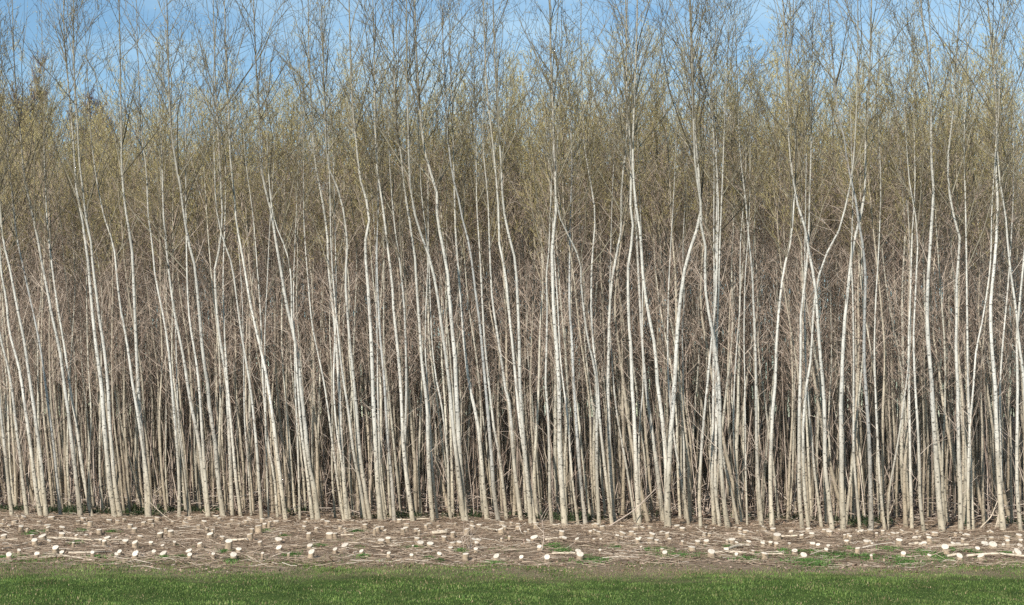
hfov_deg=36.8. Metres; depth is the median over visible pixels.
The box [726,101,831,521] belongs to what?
poplar tree
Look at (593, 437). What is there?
poplar tree
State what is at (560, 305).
poplar tree
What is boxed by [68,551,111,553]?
cut pole
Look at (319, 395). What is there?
poplar tree
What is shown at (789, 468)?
poplar tree
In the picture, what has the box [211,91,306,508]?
poplar tree
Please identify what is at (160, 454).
poplar tree
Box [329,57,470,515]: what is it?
poplar tree
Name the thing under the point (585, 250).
poplar tree
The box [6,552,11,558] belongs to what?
tree stump
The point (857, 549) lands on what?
tree stump
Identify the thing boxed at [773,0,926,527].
poplar tree
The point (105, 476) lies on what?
poplar tree
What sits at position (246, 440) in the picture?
poplar tree
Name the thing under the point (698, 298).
poplar tree
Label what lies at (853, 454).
poplar tree
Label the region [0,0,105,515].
poplar tree
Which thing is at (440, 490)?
poplar tree
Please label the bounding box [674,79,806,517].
poplar tree
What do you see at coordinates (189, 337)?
poplar tree
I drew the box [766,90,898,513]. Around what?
poplar tree
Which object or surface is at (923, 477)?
poplar tree
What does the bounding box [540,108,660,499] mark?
poplar tree
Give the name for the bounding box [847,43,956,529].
poplar tree
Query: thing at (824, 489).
poplar tree
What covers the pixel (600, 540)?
stumps
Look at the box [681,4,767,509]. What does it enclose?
poplar tree
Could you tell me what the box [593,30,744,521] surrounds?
poplar tree
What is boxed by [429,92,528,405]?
poplar tree
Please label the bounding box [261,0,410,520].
poplar tree
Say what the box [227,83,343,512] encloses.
poplar tree
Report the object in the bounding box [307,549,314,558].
tree stump
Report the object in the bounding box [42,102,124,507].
poplar tree
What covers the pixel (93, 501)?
poplar tree
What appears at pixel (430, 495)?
poplar tree
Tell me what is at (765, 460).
poplar tree
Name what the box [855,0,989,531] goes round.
poplar tree
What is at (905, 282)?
poplar tree
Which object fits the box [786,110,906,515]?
poplar tree
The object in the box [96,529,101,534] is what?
tree stump
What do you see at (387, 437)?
poplar tree
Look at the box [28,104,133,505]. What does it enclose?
poplar tree
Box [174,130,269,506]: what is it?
poplar tree
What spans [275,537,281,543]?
tree stump
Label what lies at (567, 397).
poplar tree
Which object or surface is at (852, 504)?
poplar tree
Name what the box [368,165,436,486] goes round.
poplar tree
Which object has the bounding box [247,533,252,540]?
tree stump
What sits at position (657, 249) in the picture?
poplar tree
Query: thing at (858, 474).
poplar tree
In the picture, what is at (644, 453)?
poplar tree
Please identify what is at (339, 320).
poplar tree
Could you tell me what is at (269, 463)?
poplar tree
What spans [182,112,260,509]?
poplar tree
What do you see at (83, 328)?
poplar tree
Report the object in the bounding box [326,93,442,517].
poplar tree
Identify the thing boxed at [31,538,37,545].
tree stump
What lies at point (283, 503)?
poplar tree
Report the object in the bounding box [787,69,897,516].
poplar tree
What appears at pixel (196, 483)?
poplar tree
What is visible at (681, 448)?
poplar tree
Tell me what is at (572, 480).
poplar tree
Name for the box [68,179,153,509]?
poplar tree
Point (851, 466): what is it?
poplar tree
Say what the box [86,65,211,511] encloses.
poplar tree
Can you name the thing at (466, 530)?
tree stump
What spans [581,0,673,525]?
poplar tree
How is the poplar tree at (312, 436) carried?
on the ground at (640, 576)
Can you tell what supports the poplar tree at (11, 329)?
on the ground at (640, 576)
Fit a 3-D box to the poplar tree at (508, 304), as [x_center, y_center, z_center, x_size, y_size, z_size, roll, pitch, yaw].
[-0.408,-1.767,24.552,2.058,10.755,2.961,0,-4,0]
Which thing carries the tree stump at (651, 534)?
on the ground at (640, 576)
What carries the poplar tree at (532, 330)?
on the ground at (640, 576)
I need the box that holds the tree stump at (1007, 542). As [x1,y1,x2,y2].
[1005,539,1009,545]
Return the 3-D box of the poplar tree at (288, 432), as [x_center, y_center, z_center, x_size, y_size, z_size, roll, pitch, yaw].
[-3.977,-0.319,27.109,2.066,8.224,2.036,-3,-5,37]
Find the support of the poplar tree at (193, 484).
on the ground at (640, 576)
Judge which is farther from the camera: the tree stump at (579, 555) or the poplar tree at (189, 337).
the poplar tree at (189, 337)
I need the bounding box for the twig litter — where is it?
[0,504,1023,573]
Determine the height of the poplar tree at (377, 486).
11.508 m
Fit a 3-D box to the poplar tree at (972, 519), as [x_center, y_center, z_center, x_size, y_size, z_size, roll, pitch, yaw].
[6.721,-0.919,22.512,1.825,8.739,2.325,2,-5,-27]
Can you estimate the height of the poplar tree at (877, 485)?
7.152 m
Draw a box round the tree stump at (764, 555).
[761,552,768,559]
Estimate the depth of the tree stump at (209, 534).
21.21 m
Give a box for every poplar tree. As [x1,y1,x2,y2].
[0,0,67,515]
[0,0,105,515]
[0,0,109,517]
[0,0,133,516]
[0,1,107,514]
[0,3,52,515]
[0,25,87,516]
[0,34,60,514]
[0,71,61,351]
[0,79,75,503]
[0,100,43,501]
[0,112,76,507]
[0,118,77,504]
[0,143,46,504]
[0,151,27,454]
[0,166,45,504]
[0,185,45,485]
[0,192,47,379]
[0,205,28,438]
[0,226,39,488]
[3,39,102,511]
[4,65,123,463]
[4,85,117,493]
[5,159,83,504]
[7,142,133,508]
[9,42,119,507]
[10,69,89,501]
[15,120,121,496]
[17,94,100,506]
[27,153,106,507]
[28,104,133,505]
[31,0,147,517]
[31,102,147,506]
[35,139,117,504]
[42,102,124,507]
[42,133,143,508]
[55,158,134,511]
[56,0,187,516]
[67,0,222,516]
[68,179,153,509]
[69,114,175,510]
[76,89,152,512]
[83,0,213,516]
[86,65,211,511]
[88,142,171,503]
[93,0,248,516]
[96,124,168,505]
[103,31,209,511]
[104,143,195,505]
[111,99,223,512]
[111,132,210,486]
[112,94,198,513]
[114,157,202,506]
[118,35,189,515]
[125,86,236,421]
[134,152,238,494]
[136,140,246,509]
[143,71,239,507]
[147,41,279,479]
[152,138,220,505]
[154,137,244,504]
[160,0,281,518]
[160,32,263,515]
[161,87,250,511]
[163,145,282,509]
[166,0,299,518]
[171,49,271,504]
[172,0,305,515]
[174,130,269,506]
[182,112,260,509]
[184,81,253,493]
[189,84,278,512]
[193,144,299,511]
[201,109,310,514]
[205,105,305,509]
[211,73,324,508]
[211,75,278,515]
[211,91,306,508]
[217,32,366,519]
[225,66,287,518]
[227,56,358,512]
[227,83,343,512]
[229,0,373,520]
[232,51,304,516]
[243,0,465,520]
[246,0,378,520]
[248,61,330,518]
[249,12,349,519]
[249,138,326,509]
[252,0,422,519]
[254,104,325,505]
[256,72,324,507]
[260,103,375,517]
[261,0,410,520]
[267,129,354,510]
[269,27,398,510]
[273,21,372,508]
[274,46,358,511]
[274,106,379,505]
[278,108,386,506]
[280,103,355,502]
[288,116,390,512]
[298,28,359,520]
[299,104,385,494]
[300,153,372,511]
[305,99,389,515]
[310,0,457,520]
[315,41,390,518]
[318,53,430,513]
[321,49,440,518]
[321,56,436,508]
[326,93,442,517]
[327,105,398,509]
[329,0,499,520]
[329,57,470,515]
[337,0,460,521]
[337,16,440,520]
[342,111,432,516]
[355,23,473,492]
[362,88,434,490]
[365,74,494,511]
[366,126,468,511]
[368,59,454,509]
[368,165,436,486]
[369,65,440,510]
[370,24,467,519]
[381,0,521,520]
[384,55,472,518]
[385,143,461,512]
[391,11,496,515]
[396,69,460,508]
[409,61,484,514]
[411,82,514,506]
[419,127,501,443]
[420,104,527,514]
[425,131,523,508]
[427,0,571,522]
[429,0,526,519]
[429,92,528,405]
[432,8,550,519]
[434,0,533,519]
[438,85,541,512]
[440,0,550,521]
[440,127,549,514]
[442,79,509,508]
[455,94,566,512]
[462,76,563,486]
[462,83,528,513]
[479,133,592,518]
[486,2,633,523]
[489,105,591,389]
[490,65,583,490]
[491,47,571,514]
[497,115,610,515]
[506,20,670,524]
[506,68,625,514]
[507,48,599,481]
[509,52,579,524]
[509,58,623,514]
[510,0,622,525]
[510,0,642,523]
[521,94,609,511]
[525,100,653,512]
[527,0,726,522]
[527,16,611,521]
[530,93,603,505]
[536,30,641,513]
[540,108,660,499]
[542,44,623,517]
[543,0,688,524]
[546,69,642,511]
[559,98,659,511]
[567,0,756,527]
[568,85,680,521]
[569,103,672,513]
[573,0,666,520]
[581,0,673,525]
[581,9,681,517]
[583,26,674,521]
[589,16,664,512]
[589,33,670,515]
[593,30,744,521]
[594,76,708,518]
[602,54,720,513]
[607,28,726,518]
[609,63,734,516]
[617,17,703,514]
[617,100,694,441]
[619,8,767,520]
[635,67,732,524]
[639,0,757,527]
[644,55,721,463]
[648,0,783,525]
[650,0,783,524]
[651,136,760,493]
[654,1,762,523]
[654,54,762,517]
[656,81,770,517]
[658,0,809,525]
[658,0,819,527]
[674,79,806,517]
[680,104,775,507]
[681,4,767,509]
[683,0,893,526]
[685,62,807,520]
[692,0,849,529]
[705,35,780,524]
[710,35,792,518]
[717,33,774,521]
[718,62,794,507]
[726,5,809,516]
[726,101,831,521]
[730,27,860,519]
[742,0,869,527]
[743,67,842,519]
[746,21,845,527]
[746,95,901,515]
[749,69,878,514]
[749,75,861,523]
[751,54,892,493]
[758,93,866,510]
[762,0,928,528]
[762,54,880,518]
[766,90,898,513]
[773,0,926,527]
[780,51,951,518]
[786,0,916,529]
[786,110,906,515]
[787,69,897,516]
[793,128,875,510]
[801,0,868,529]
[813,87,932,519]
[814,85,904,515]
[815,21,946,516]
[815,33,927,525]
[820,51,951,523]
[830,49,967,513]
[833,70,954,520]
[834,33,941,529]
[840,100,980,527]
[843,0,969,531]
[843,0,973,521]
[846,117,945,514]
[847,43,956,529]
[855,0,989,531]
[855,0,995,527]
[862,128,968,484]
[866,66,987,517]
[873,0,1023,529]
[875,46,970,517]
[877,0,1023,530]
[879,20,1018,524]
[883,83,989,486]
[885,59,1022,521]
[887,104,998,514]
[895,0,1023,528]
[895,92,999,522]
[908,107,1011,433]
[910,26,1023,530]
[911,36,1023,496]
[913,0,1023,397]
[918,0,1023,530]
[920,116,1023,402]
[924,14,1023,525]
[928,51,1022,431]
[934,17,1017,517]
[934,113,1023,523]
[940,136,1023,520]
[963,106,1023,523]
[963,118,1023,392]
[968,48,1023,420]
[973,130,1023,484]
[1000,83,1023,352]
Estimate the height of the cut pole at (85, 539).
0.064 m
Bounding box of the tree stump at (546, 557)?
[544,554,549,562]
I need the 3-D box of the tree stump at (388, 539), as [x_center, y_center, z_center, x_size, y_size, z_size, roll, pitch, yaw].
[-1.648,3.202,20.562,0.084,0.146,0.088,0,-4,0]
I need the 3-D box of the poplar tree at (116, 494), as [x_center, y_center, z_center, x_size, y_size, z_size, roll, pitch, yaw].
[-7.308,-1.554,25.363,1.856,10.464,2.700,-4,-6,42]
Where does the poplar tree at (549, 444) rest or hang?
on the ground at (640, 576)
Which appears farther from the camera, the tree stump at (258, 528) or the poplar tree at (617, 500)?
the poplar tree at (617, 500)
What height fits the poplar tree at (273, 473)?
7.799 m
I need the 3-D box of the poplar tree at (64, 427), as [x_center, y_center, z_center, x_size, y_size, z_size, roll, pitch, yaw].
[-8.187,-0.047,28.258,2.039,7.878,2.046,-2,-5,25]
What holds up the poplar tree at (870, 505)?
on the ground at (640, 576)
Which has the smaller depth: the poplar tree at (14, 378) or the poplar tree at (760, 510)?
the poplar tree at (760, 510)
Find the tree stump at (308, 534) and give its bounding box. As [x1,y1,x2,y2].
[306,532,310,538]
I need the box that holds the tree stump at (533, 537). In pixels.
[530,535,537,540]
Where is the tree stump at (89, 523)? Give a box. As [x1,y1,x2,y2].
[87,521,92,527]
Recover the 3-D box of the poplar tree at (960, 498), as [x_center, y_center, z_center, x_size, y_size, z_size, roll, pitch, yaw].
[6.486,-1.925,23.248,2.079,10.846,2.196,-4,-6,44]
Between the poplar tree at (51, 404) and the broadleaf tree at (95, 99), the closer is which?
the poplar tree at (51, 404)
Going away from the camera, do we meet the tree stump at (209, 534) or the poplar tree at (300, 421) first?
the tree stump at (209, 534)
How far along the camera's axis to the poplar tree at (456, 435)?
24.52 m
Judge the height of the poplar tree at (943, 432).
7.969 m
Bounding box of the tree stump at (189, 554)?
[187,552,191,558]
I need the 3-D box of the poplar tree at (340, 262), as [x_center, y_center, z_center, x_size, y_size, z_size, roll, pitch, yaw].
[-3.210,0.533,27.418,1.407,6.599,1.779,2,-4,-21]
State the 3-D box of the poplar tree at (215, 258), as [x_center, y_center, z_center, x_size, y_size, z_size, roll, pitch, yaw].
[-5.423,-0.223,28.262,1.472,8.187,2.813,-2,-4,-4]
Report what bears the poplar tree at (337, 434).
on the ground at (640, 576)
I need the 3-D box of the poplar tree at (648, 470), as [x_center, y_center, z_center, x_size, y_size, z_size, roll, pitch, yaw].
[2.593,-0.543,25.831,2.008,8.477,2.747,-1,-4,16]
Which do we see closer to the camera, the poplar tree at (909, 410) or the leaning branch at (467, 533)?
the leaning branch at (467, 533)
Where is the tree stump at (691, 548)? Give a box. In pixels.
[688,546,695,550]
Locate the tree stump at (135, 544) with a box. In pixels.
[132,540,137,548]
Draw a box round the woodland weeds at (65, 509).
[0,498,1023,526]
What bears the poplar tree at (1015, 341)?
on the ground at (640, 576)
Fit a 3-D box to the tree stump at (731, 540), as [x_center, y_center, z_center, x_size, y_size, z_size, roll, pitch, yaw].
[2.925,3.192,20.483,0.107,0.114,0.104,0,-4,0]
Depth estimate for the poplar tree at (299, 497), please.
25.43 m
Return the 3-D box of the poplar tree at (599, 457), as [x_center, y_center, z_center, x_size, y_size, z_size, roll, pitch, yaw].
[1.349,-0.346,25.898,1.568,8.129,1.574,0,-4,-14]
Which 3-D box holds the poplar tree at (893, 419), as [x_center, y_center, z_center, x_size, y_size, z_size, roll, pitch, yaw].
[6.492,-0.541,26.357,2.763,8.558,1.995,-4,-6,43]
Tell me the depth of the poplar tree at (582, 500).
24.63 m
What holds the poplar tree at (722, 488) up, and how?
on the ground at (640, 576)
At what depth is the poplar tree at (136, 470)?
28.81 m
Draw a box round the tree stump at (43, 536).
[38,534,45,541]
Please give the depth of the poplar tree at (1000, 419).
23.37 m
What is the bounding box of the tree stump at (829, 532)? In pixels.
[826,530,832,535]
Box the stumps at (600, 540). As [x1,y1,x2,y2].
[71,518,986,559]
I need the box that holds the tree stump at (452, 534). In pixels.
[450,531,455,537]
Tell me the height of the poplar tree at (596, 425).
8.176 m
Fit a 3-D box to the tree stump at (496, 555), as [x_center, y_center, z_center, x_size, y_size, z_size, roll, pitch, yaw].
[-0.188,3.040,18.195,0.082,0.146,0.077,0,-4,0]
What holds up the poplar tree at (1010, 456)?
on the ground at (640, 576)
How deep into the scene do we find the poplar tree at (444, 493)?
26.96 m
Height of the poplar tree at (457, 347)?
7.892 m
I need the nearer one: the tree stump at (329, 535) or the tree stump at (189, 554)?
the tree stump at (189, 554)
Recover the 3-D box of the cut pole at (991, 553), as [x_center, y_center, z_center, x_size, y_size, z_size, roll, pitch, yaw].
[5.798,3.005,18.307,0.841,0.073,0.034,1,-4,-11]
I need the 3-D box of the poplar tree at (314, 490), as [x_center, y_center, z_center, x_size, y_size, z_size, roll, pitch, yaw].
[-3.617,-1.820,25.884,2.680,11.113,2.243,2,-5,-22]
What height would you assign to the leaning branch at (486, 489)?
0.793 m
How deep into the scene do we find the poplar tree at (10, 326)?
29.69 m
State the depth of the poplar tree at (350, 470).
26.46 m
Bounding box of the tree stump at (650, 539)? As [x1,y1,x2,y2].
[647,537,653,542]
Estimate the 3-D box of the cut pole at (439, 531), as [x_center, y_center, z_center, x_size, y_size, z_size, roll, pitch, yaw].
[-1.029,3.267,21.895,0.222,0.082,0.063,0,-4,0]
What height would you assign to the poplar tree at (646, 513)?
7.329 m
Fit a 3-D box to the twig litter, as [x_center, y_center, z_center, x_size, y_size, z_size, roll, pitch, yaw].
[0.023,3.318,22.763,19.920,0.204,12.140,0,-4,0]
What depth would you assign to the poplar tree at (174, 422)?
26.25 m
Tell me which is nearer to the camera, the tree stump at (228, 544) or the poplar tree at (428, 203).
the tree stump at (228, 544)
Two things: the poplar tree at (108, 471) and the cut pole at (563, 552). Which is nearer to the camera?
the cut pole at (563, 552)
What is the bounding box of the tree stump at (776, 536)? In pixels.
[773,533,781,539]
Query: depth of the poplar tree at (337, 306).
28.33 m
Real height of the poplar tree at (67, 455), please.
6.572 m
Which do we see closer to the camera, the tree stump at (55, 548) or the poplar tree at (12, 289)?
the tree stump at (55, 548)
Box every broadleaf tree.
[1,53,68,357]
[58,84,125,349]
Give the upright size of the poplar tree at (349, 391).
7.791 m
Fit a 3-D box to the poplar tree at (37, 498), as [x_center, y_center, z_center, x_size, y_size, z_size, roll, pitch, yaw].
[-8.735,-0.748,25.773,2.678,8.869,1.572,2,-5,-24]
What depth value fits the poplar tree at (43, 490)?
25.74 m
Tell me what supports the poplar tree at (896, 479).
on the ground at (640, 576)
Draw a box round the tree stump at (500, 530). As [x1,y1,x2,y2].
[498,528,503,534]
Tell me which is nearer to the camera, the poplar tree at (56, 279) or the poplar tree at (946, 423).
the poplar tree at (946, 423)
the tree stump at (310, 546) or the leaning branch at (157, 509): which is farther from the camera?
the leaning branch at (157, 509)
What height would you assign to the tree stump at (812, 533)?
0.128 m
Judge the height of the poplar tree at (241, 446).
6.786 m
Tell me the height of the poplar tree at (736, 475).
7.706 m
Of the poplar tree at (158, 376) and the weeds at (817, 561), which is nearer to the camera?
the weeds at (817, 561)
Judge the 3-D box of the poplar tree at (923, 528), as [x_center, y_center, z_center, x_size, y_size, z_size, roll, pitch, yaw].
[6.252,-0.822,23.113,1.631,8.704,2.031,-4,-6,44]
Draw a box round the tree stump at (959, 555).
[956,553,962,559]
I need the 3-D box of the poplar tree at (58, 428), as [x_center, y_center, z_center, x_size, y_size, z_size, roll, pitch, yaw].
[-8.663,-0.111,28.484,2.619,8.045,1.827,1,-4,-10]
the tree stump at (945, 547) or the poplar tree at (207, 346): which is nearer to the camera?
the tree stump at (945, 547)
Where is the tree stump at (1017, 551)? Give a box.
[1014,548,1021,553]
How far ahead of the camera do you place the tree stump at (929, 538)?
20.31 m
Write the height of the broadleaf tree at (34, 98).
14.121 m
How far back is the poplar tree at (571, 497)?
26.18 m
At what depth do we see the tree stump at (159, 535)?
21.11 m
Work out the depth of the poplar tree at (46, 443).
27.58 m
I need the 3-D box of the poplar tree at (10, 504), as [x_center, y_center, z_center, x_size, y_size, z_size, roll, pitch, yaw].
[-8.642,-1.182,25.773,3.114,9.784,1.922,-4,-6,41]
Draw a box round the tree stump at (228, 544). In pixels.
[225,539,232,550]
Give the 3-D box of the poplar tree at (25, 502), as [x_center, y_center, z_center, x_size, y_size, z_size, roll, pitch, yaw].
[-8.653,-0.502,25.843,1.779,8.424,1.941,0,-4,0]
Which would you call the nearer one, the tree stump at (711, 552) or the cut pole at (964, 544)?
the tree stump at (711, 552)
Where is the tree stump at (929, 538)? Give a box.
[926,536,932,543]
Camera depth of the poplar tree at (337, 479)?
25.26 m
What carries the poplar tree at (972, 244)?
on the ground at (640, 576)
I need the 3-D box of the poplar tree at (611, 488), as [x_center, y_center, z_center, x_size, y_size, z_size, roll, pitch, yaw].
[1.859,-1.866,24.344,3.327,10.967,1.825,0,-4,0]
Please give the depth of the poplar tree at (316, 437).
26.91 m
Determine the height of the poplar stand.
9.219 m
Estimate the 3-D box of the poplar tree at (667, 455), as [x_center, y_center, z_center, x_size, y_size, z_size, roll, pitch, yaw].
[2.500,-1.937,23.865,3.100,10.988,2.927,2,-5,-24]
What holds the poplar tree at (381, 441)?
on the ground at (640, 576)
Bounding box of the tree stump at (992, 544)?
[988,541,996,549]
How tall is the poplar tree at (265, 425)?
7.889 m
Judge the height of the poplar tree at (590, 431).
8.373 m
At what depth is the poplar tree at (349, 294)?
26.06 m
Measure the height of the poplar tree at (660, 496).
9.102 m
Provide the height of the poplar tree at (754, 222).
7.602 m
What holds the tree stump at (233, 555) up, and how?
on the ground at (640, 576)
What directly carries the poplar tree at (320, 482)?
on the ground at (640, 576)
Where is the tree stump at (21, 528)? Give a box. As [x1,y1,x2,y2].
[18,525,23,532]
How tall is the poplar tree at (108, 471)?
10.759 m
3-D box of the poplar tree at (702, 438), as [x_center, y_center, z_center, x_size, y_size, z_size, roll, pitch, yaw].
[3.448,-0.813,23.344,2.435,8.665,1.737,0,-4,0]
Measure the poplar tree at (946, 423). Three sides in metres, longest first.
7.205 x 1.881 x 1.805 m
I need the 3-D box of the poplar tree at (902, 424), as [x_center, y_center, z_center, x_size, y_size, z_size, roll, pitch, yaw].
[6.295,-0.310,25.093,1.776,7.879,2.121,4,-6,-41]
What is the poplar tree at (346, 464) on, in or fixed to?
on the ground at (640, 576)
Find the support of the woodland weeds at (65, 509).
on the ground at (640, 576)
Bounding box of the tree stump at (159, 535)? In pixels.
[156,532,163,539]
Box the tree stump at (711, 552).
[707,549,714,557]
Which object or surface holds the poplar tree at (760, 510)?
on the ground at (640, 576)
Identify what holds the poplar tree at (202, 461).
on the ground at (640, 576)
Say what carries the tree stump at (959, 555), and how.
on the ground at (640, 576)
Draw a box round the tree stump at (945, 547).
[941,544,949,553]
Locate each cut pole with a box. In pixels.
[42,555,91,559]
[47,537,122,540]
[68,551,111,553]
[432,529,446,534]
[552,552,574,553]
[715,551,749,553]
[727,544,749,549]
[940,543,968,546]
[966,552,1023,556]
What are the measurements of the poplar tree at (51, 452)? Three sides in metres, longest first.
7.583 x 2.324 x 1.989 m
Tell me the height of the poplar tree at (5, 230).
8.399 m
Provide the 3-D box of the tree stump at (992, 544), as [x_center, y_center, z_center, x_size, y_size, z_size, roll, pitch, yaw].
[6.035,3.074,19.346,0.118,0.143,0.115,0,-4,0]
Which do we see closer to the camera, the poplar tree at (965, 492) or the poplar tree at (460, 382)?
the poplar tree at (965, 492)
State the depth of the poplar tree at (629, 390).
26.15 m
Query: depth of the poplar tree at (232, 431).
26.14 m
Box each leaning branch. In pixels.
[151,493,171,520]
[447,467,528,514]
[461,518,482,548]
[464,529,492,550]
[523,487,552,551]
[607,474,674,527]
[981,489,997,527]
[987,478,998,528]
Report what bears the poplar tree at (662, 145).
on the ground at (640, 576)
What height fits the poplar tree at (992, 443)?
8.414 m
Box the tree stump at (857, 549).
[855,547,859,553]
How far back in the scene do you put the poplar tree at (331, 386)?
25.90 m
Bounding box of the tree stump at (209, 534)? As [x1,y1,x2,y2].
[206,532,212,537]
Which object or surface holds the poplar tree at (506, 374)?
on the ground at (640, 576)
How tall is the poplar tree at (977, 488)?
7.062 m
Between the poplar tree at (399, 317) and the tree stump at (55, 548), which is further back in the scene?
the poplar tree at (399, 317)
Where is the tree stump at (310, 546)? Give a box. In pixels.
[307,543,312,548]
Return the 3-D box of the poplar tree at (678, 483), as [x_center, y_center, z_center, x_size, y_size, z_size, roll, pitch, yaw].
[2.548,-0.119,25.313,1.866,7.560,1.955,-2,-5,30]
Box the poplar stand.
[0,11,1023,516]
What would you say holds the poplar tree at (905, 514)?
on the ground at (640, 576)
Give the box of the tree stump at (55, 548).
[52,545,58,553]
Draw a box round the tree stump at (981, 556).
[977,553,984,559]
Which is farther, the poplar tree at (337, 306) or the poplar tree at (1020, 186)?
the poplar tree at (337, 306)
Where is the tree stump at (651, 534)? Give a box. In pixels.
[649,532,654,538]
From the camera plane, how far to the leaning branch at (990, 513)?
23.16 m
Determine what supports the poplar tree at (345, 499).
on the ground at (640, 576)
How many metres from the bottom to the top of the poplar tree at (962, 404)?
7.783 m
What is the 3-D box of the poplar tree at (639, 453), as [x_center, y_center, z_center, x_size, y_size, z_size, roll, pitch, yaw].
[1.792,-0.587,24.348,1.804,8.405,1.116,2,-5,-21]
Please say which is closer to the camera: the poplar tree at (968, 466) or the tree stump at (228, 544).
the tree stump at (228, 544)
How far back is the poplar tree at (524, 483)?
26.13 m
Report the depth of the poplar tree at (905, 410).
24.60 m
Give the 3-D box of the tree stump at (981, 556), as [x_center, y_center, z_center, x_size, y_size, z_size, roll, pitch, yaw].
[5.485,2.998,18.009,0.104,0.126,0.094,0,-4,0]
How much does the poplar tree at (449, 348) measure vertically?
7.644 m
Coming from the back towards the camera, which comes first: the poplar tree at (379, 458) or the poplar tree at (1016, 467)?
the poplar tree at (379, 458)
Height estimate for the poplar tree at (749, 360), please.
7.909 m
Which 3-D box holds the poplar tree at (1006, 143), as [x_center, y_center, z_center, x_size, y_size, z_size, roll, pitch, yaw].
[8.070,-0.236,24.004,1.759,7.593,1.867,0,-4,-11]
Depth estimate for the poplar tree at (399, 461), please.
26.17 m
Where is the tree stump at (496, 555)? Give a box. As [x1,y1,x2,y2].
[493,553,498,560]
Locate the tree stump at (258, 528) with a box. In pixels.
[255,525,261,533]
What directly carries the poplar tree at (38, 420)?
on the ground at (640, 576)
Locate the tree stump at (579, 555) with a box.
[576,551,583,560]
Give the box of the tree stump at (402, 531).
[400,528,405,535]
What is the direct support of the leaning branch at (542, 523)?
on the ground at (640, 576)
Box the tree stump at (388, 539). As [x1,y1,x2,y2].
[386,537,390,543]
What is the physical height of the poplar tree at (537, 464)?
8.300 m
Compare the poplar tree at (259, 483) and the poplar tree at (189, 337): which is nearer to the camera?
the poplar tree at (259, 483)
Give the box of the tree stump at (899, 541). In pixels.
[895,538,902,545]
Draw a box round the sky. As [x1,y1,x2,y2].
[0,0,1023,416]
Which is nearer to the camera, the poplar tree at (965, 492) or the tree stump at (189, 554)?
the tree stump at (189, 554)
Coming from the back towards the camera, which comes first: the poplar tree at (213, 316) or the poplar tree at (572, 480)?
the poplar tree at (213, 316)
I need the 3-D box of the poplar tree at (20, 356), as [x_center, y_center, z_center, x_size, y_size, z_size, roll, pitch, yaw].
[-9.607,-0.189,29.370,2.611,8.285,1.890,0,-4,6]
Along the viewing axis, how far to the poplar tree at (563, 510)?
24.12 m
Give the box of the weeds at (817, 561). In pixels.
[0,528,1020,573]
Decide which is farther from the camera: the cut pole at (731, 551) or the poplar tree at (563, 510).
the poplar tree at (563, 510)
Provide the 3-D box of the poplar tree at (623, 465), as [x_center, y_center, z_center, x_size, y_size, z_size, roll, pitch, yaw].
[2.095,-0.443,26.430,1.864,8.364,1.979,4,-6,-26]
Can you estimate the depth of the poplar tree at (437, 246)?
26.55 m
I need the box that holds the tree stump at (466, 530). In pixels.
[463,528,469,535]
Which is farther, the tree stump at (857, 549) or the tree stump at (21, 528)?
the tree stump at (21, 528)
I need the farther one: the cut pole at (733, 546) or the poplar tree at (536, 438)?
the poplar tree at (536, 438)
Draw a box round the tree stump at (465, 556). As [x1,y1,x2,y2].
[462,553,468,560]
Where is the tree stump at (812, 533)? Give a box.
[809,532,815,537]
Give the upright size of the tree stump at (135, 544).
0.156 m
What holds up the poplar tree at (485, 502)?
on the ground at (640, 576)
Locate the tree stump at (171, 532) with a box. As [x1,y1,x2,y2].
[167,529,173,536]
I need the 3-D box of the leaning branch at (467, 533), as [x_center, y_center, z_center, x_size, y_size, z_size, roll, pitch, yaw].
[-0.501,2.916,19.387,0.224,0.433,0.395,2,-5,-21]
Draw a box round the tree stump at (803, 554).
[800,552,806,558]
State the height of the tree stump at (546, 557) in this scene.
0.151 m
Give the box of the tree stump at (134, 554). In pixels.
[132,550,137,559]
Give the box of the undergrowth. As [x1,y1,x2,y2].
[0,282,1023,523]
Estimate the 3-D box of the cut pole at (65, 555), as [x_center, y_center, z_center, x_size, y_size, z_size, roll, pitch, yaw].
[-5.195,2.957,17.875,0.910,0.047,0.029,-3,-5,33]
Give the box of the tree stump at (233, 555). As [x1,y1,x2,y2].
[230,552,237,560]
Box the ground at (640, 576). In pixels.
[0,417,1023,604]
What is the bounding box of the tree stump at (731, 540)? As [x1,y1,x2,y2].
[729,538,735,543]
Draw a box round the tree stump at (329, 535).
[326,532,332,538]
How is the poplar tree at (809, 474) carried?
on the ground at (640, 576)
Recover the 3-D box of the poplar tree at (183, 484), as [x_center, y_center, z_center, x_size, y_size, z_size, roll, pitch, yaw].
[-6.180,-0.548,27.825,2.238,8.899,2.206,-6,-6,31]
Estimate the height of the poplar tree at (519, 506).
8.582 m
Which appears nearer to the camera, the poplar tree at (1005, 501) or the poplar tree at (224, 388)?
the poplar tree at (1005, 501)
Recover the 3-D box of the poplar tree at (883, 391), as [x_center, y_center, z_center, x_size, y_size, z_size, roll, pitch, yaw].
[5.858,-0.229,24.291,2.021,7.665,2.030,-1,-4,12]
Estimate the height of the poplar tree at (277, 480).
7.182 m
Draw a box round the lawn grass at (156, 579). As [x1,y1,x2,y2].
[0,554,1023,604]
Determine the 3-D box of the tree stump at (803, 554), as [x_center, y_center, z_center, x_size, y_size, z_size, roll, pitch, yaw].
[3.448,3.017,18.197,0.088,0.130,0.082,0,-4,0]
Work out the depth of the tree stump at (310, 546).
19.26 m
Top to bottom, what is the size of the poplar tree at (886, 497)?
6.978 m
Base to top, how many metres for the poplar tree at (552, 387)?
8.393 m
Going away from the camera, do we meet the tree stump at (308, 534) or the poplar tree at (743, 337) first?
the tree stump at (308, 534)

